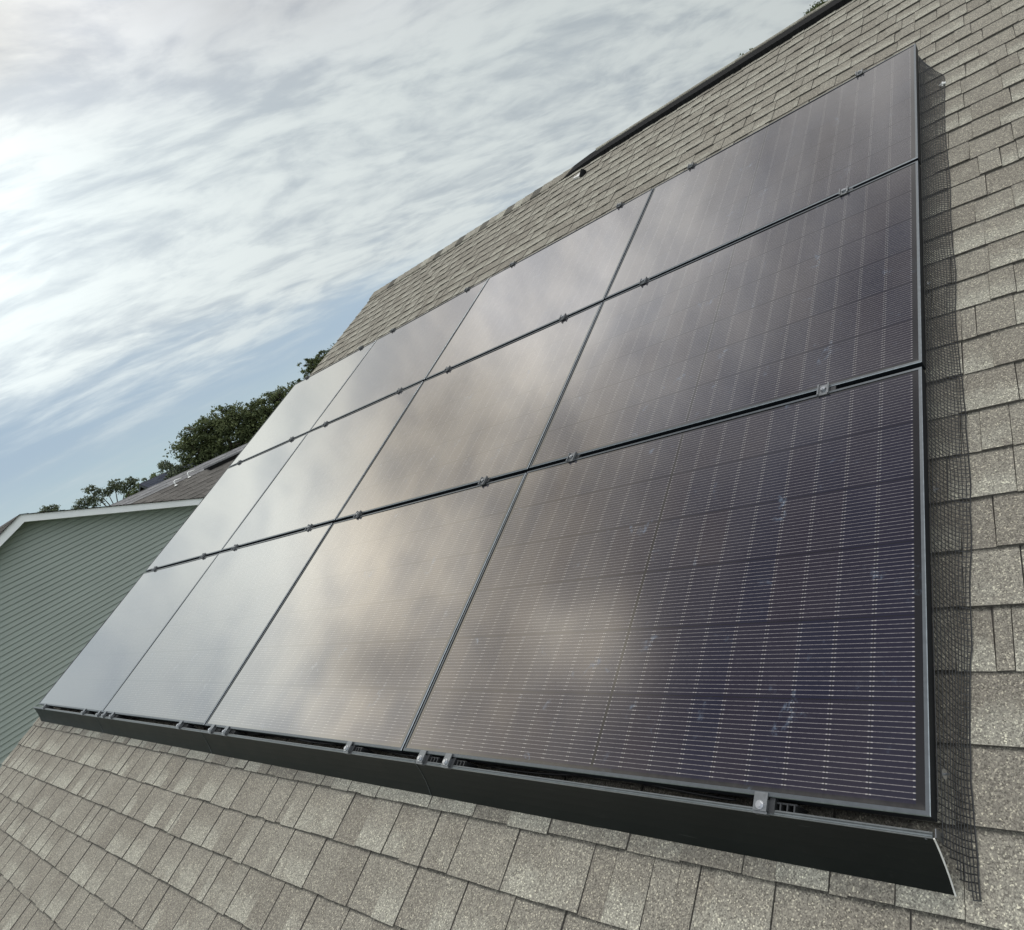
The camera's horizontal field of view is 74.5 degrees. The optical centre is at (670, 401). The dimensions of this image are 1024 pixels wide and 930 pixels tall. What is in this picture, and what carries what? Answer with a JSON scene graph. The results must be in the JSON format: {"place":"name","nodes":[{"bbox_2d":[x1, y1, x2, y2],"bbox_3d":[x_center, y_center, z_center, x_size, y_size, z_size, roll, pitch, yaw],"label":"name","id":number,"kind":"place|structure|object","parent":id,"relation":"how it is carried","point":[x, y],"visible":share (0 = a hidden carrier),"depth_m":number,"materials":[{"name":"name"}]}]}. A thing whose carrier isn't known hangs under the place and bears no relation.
{"place":"outdoors","nodes":[
{"label":"outdoors","id":0,"kind":"place"},
{"bbox_2d":[0,497,203,766],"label":"house","id":1,"kind":"structure","parent":0,"point":[69,579],"depth_m":10.44,"materials":[{"name":"green plastic"}]},
{"bbox_2d":[107,443,247,506],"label":"house","id":2,"kind":"structure","parent":0,"point":[140,495],"depth_m":25.89,"materials":[{"name":"grey"}]},
{"bbox_2d":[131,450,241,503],"bbox_3d":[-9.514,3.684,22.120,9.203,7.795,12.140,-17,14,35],"label":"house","id":3,"kind":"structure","parent":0,"point":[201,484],"depth_m":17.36,"materials":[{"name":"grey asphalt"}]},
{"bbox_2d":[0,0,828,525],"label":"sky","id":4,"kind":"structure","parent":0,"point":[199,199],"materials":[{"name":"white"}]},
{"bbox_2d":[573,169,585,179],"bbox_3d":[-0.854,-2.132,6.117,0.083,0.085,0.178,-33,14,-35],"label":"roof flashing","id":5,"kind":"object","parent":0,"point":[582,173],"visible":0.95,"depth_m":6.06,"materials":[{"name":"metal"}]},
{"label":"ground","id":6,"kind":"structure","parent":0,"visible":0},
{"bbox_2d":[36,504,60,511],"bbox_3d":[-29.039,9.279,33.179,0.885,9.487,0.747,-30,13,-24],"label":"tree","id":7,"kind":"object","parent":6,"relation":"on","point":[56,507],"visible":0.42,"depth_m":32.22,"materials":[{"name":"green plant"}]},
{"bbox_2d":[70,494,106,508],"bbox_3d":[-28.115,8.864,34.009,0.965,9.131,1.477,-17,14,35],"label":"tree","id":8,"kind":"object","parent":6,"relation":"on","point":[86,504],"visible":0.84,"depth_m":33.17,"materials":[{"name":"green plant"}]},
{"bbox_2d":[81,476,139,505],"bbox_3d":[-27.429,8.128,34.815,1.050,9.552,2.273,-17,14,35],"label":"tree","id":9,"kind":"object","parent":6,"relation":"on","point":[121,486],"visible":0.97,"depth_m":33.99,"materials":[{"name":"green plant"}]},
{"bbox_2d":[122,464,181,498],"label":"tree","id":10,"kind":"object","parent":6,"relation":"on","point":[133,491],"visible":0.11,"depth_m":40.88,"materials":[{"name":"green plant"}]},
{"bbox_2d":[156,460,185,479],"bbox_3d":[-25.723,7.172,36.437,1.307,9.197,1.084,-30,13,-25],"label":"tree","id":11,"kind":"object","parent":6,"relation":"on","point":[165,465],"visible":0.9,"depth_m":35.46,"materials":[{"name":"green plant"}]},
{"bbox_2d":[139,453,217,491],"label":"house","id":12,"kind":"structure","parent":6,"relation":"on","point":[151,482],"depth_m":36.03,"materials":[{"name":"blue stone"}]},
{"bbox_2d":[163,398,275,470],"bbox_3d":[-23.579,4.910,37.963,4.296,10.858,6.376,-17,14,35],"label":"tree","id":13,"kind":"object","parent":6,"relation":"on","point":[244,425],"visible":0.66,"depth_m":36.48,"materials":[{"name":"green plant"}]},
{"bbox_2d":[255,380,300,415],"bbox_3d":[-20.776,3.365,40.019,4.684,10.468,3.242,-34,15,-38],"label":"tree","id":14,"kind":"object","parent":6,"relation":"on","point":[279,395],"visible":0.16,"depth_m":38.23,"materials":[{"name":"green plant"}]},
{"bbox_2d":[297,343,333,381],"bbox_3d":[-19.067,1.811,40.888,2.667,11.473,4.357,-6,22,58],"label":"tree","id":15,"kind":"object","parent":6,"relation":"on","point":[311,363],"visible":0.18,"depth_m":39.18,"materials":[{"name":"green plant"}]},
{"bbox_2d":[0,0,1023,929],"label":"house","id":16,"kind":"structure","parent":6,"relation":"on","point":[98,830],"depth_m":2.28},
{"bbox_2d":[33,707,103,732],"bbox_3d":[-4.361,2.280,4.679,1.730,0.129,0.022,-17,14,35],"label":"array skirt","id":17,"kind":"object","parent":16,"relation":"attached to","point":[76,720],"visible":0.99,"depth_m":4.60,"materials":[{"name":"black paint"}]},
{"bbox_2d":[42,704,55,709],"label":"skirt clamp","id":18,"kind":"object","parent":17,"relation":"attached to","point":[45,706],"visible":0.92,"depth_m":4.95,"materials":[{"name":"metal"}]},
{"bbox_2d":[81,709,94,715],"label":"skirt clamp","id":19,"kind":"object","parent":17,"relation":"attached to","point":[83,712],"visible":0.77,"depth_m":4.32,"materials":[{"name":"metal"}]},
{"bbox_2d":[39,553,218,712],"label":"solar panel","id":20,"kind":"object","parent":16,"relation":"on","point":[98,671],"visible":0.99,"depth_m":4.90,"materials":[{"name":"glass"}]},
{"bbox_2d":[94,715,211,753],"bbox_3d":[-2.963,1.861,3.666,1.822,0.129,0.022,-17,14,35],"label":"array skirt","id":21,"kind":"object","parent":16,"relation":"attached to","point":[187,738],"visible":0.98,"depth_m":3.55,"materials":[{"name":"black paint"}]},
{"bbox_2d":[95,710,102,717],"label":"skirt clamp","id":22,"kind":"object","parent":21,"relation":"attached to","point":[98,714],"visible":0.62,"depth_m":4.13,"materials":[{"name":"metal"}]},
{"bbox_2d":[101,711,110,718],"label":"skirt clamp","id":23,"kind":"object","parent":21,"relation":"attached to","point":[103,715],"visible":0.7,"depth_m":4.05,"materials":[{"name":"metal"}]},
{"bbox_2d":[109,712,126,719],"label":"skirt clamp","id":24,"kind":"object","parent":21,"relation":"attached to","point":[112,715],"visible":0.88,"depth_m":3.96,"materials":[{"name":"metal"}]},
{"bbox_2d":[176,720,197,729],"bbox_3d":[-2.461,1.652,3.303,0.094,0.072,0.039,-17,41,35],"label":"skirt clamp","id":25,"kind":"object","parent":21,"relation":"attached to","point":[179,725],"visible":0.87,"depth_m":3.29,"materials":[{"name":"metal"}]},
{"bbox_2d":[102,523,332,726],"bbox_3d":[-2.800,1.354,3.997,1.722,0.035,1.132,-17,41,35],"label":"solar panel","id":26,"kind":"object","parent":16,"relation":"on","point":[189,665],"visible":0.97,"depth_m":3.88,"materials":[{"name":"glass"}]},
{"bbox_2d":[146,433,306,571],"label":"solar panel","id":27,"kind":"object","parent":16,"relation":"on","point":[216,518],"visible":0.97,"depth_m":5.62,"materials":[{"name":"glass"}]},
{"bbox_2d":[229,340,375,466],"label":"solar panel","id":28,"kind":"object","parent":16,"relation":"on","point":[301,407],"visible":0.98,"depth_m":6.35,"materials":[{"name":"glass"}]},
{"bbox_2d":[200,730,430,794],"bbox_3d":[-1.520,1.429,2.620,1.846,0.129,0.022,-17,14,35],"label":"array skirt","id":29,"kind":"object","parent":16,"relation":"attached to","point":[404,774],"visible":1,"depth_m":2.46,"materials":[{"name":"black paint"}]},
{"bbox_2d":[208,724,223,734],"bbox_3d":[-2.128,1.552,3.061,0.094,0.072,0.039,-17,41,35],"label":"skirt clamp","id":30,"kind":"object","parent":29,"relation":"attached to","point":[211,729],"visible":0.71,"depth_m":3.06,"materials":[{"name":"metal"}]},
{"bbox_2d":[222,726,244,736],"bbox_3d":[-1.996,1.513,2.966,0.094,0.072,0.039,-17,41,35],"label":"skirt clamp","id":31,"kind":"object","parent":29,"relation":"attached to","point":[226,731],"visible":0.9,"depth_m":2.96,"materials":[{"name":"metal"}]},
{"bbox_2d":[343,741,374,754],"bbox_3d":[-1.121,1.250,2.331,0.094,0.072,0.039,-17,41,35],"label":"skirt clamp","id":32,"kind":"object","parent":29,"relation":"attached to","point":[349,748],"visible":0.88,"depth_m":2.32,"materials":[{"name":"metal"}]},
{"bbox_2d":[221,381,422,551],"bbox_3d":[-2.538,0.492,4.715,1.722,0.036,1.132,-17,41,35],"label":"solar panel","id":33,"kind":"object","parent":16,"relation":"on","point":[318,477],"visible":0.95,"depth_m":4.61,"materials":[{"name":"glass"}]},
{"bbox_2d":[305,524,314,530],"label":"panel clamp","id":34,"kind":"object","parent":33,"relation":"attached to","point":[308,527],"visible":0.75,"depth_m":4.02,"materials":[{"name":"metal"}]},
{"bbox_2d":[205,473,525,753],"bbox_3d":[-1.434,0.947,3.009,1.722,0.037,1.132,-17,41,35],"label":"solar panel","id":35,"kind":"object","parent":16,"relation":"on","point":[354,641],"visible":0.99,"depth_m":2.86,"materials":[{"name":"glass"}]},
{"bbox_2d":[245,733,417,756],"bbox_3d":[-1.391,1.340,2.563,1.400,0.030,0.026,-17,14,35],"label":"panel cable","id":36,"kind":"object","parent":35,"relation":"hanging from","point":[408,755],"visible":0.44,"depth_m":2.51,"materials":[{"name":"rubber"}]},
{"bbox_2d":[310,278,488,430],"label":"solar panel","id":37,"kind":"object","parent":16,"relation":"on","point":[406,355],"visible":0.96,"depth_m":5.35,"materials":[{"name":"glass"}]},
{"bbox_2d":[336,302,602,521],"bbox_3d":[-1.173,0.085,3.726,1.722,0.035,1.132,-17,41,35],"label":"solar panel","id":38,"kind":"object","parent":16,"relation":"on","point":[470,423],"visible":0.95,"depth_m":3.60,"materials":[{"name":"glass"}]},
{"bbox_2d":[353,510,365,517],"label":"panel clamp","id":39,"kind":"object","parent":38,"relation":"attached to","point":[357,514],"visible":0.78,"depth_m":3.68,"materials":[{"name":"metal"}]},
{"bbox_2d":[478,476,492,485],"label":"panel clamp","id":40,"kind":"object","parent":38,"relation":"attached to","point":[483,480],"visible":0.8,"depth_m":3.03,"materials":[{"name":"metal"}]},
{"bbox_2d":[425,188,653,379],"bbox_3d":[-0.911,-0.778,4.443,1.722,0.035,1.132,-17,41,35],"label":"solar panel","id":41,"kind":"object","parent":16,"relation":"on","point":[572,273],"visible":0.98,"depth_m":4.34,"materials":[{"name":"metal"},{"name":"glass"}]},
{"bbox_2d":[558,313,569,320],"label":"panel clamp","id":42,"kind":"object","parent":41,"relation":"attached to","point":[562,317],"visible":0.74,"depth_m":3.75,"materials":[{"name":"metal"}]},
{"bbox_2d":[403,367,936,821],"bbox_3d":[-0.072,0.536,2.019,1.722,0.036,1.132,-17,41,35],"label":"solar panel","id":43,"kind":"object","parent":16,"relation":"on","point":[740,605],"visible":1,"depth_m":1.78,"materials":[{"name":"metal"},{"name":"glass"}]},
{"bbox_2d":[487,764,736,801],"bbox_3d":[-0.208,0.992,1.709,0.900,0.027,0.012,-17,14,35],"label":"panel cable","id":44,"kind":"object","parent":43,"relation":"attached to","point":[666,788],"visible":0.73,"depth_m":1.57,"materials":[{"name":"rubber"}]},
{"bbox_2d":[918,55,981,901],"bbox_3d":[0.918,-0.440,2.192,0.095,1.614,3.062,-17,14,35],"label":"wire guard","id":45,"kind":"object","parent":43,"relation":"attached to","point":[922,87],"visible":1,"depth_m":1.66,"materials":[{"name":"black metal"}]},
{"bbox_2d":[941,769,949,779],"bbox_3d":[0.526,0.711,1.240,0.014,0.018,0.018,-17,41,35],"label":"clip","id":46,"kind":"object","parent":45,"relation":"attached to","point":[944,774],"visible":1,"depth_m":1.24,"materials":[{"name":"metal"}]},
{"bbox_2d":[415,761,956,896],"bbox_3d":[-0.150,1.019,1.626,1.636,0.129,0.046,-17,14,34],"label":"array skirt","id":47,"kind":"object","parent":16,"relation":"attached to","point":[913,858],"visible":1,"depth_m":1.44,"materials":[{"name":"black paint"}]},
{"bbox_2d":[416,750,442,765],"bbox_3d":[-0.755,1.141,2.066,0.094,0.072,0.039,-17,41,35],"label":"skirt clamp","id":48,"kind":"object","parent":47,"relation":"attached to","point":[423,758],"visible":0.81,"depth_m":2.06,"materials":[{"name":"metal"}]},
{"bbox_2d":[441,753,478,768],"bbox_3d":[-0.646,1.108,1.987,0.094,0.072,0.039,-17,41,35],"label":"skirt clamp","id":49,"kind":"object","parent":47,"relation":"attached to","point":[448,761],"visible":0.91,"depth_m":1.98,"materials":[{"name":"metal"}]},
{"bbox_2d":[752,791,808,815],"bbox_3d":[0.228,0.847,1.354,0.094,0.072,0.039,-17,41,35],"label":"skirt clamp","id":50,"kind":"object","parent":47,"relation":"attached to","point":[763,805],"visible":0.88,"depth_m":1.35,"materials":[{"name":"metal"}]},
{"bbox_2d":[529,160,925,469],"bbox_3d":[0.190,-0.326,2.737,1.722,0.037,1.132,-17,41,35],"label":"solar panel","id":51,"kind":"object","parent":16,"relation":"on","point":[803,304],"visible":1,"depth_m":2.56,"materials":[{"name":"metal"},{"name":"glass"}]},
{"bbox_2d":[566,451,581,461],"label":"panel clamp","id":52,"kind":"object","parent":51,"relation":"attached to","point":[571,457],"visible":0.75,"depth_m":2.69,"materials":[{"name":"metal"}]},
{"bbox_2d":[816,382,837,396],"bbox_3d":[0.508,-0.023,2.060,0.058,0.079,0.042,-17,41,35],"label":"panel clamp","id":53,"kind":"object","parent":51,"relation":"attached to","point":[823,390],"visible":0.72,"depth_m":2.04,"materials":[{"name":"metal"}]},
{"bbox_2d":[605,44,920,299],"bbox_3d":[0.452,-1.188,3.455,1.722,0.037,1.132,-17,41,35],"label":"solar panel","id":54,"kind":"object","parent":16,"relation":"on","point":[863,128],"visible":0.97,"depth_m":3.32,"materials":[{"name":"metal"},{"name":"glass"}]},
{"bbox_2d":[639,276,650,284],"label":"panel clamp","id":55,"kind":"object","parent":54,"relation":"attached to","point":[643,281],"visible":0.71,"depth_m":3.40,"materials":[{"name":"metal"}]},
{"bbox_2d":[687,162,696,168],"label":"panel clamp","id":56,"kind":"object","parent":54,"relation":"attached to","point":[690,165],"visible":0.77,"depth_m":4.11,"materials":[{"name":"metal"}]},
{"bbox_2d":[839,186,853,195],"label":"panel clamp","id":57,"kind":"object","parent":54,"relation":"attached to","point":[844,191],"visible":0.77,"depth_m":2.76,"materials":[{"name":"metal"}]},
{"bbox_2d":[855,68,866,76],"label":"panel clamp","id":58,"kind":"object","parent":54,"relation":"attached to","point":[860,72],"visible":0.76,"depth_m":3.47,"materials":[{"name":"metal"}]},
{"bbox_2d":[804,0,827,15],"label":"tree","id":59,"kind":"object","parent":6,"relation":"on","point":[818,4],"visible":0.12,"depth_m":17.15,"materials":[{"name":"green plant"}]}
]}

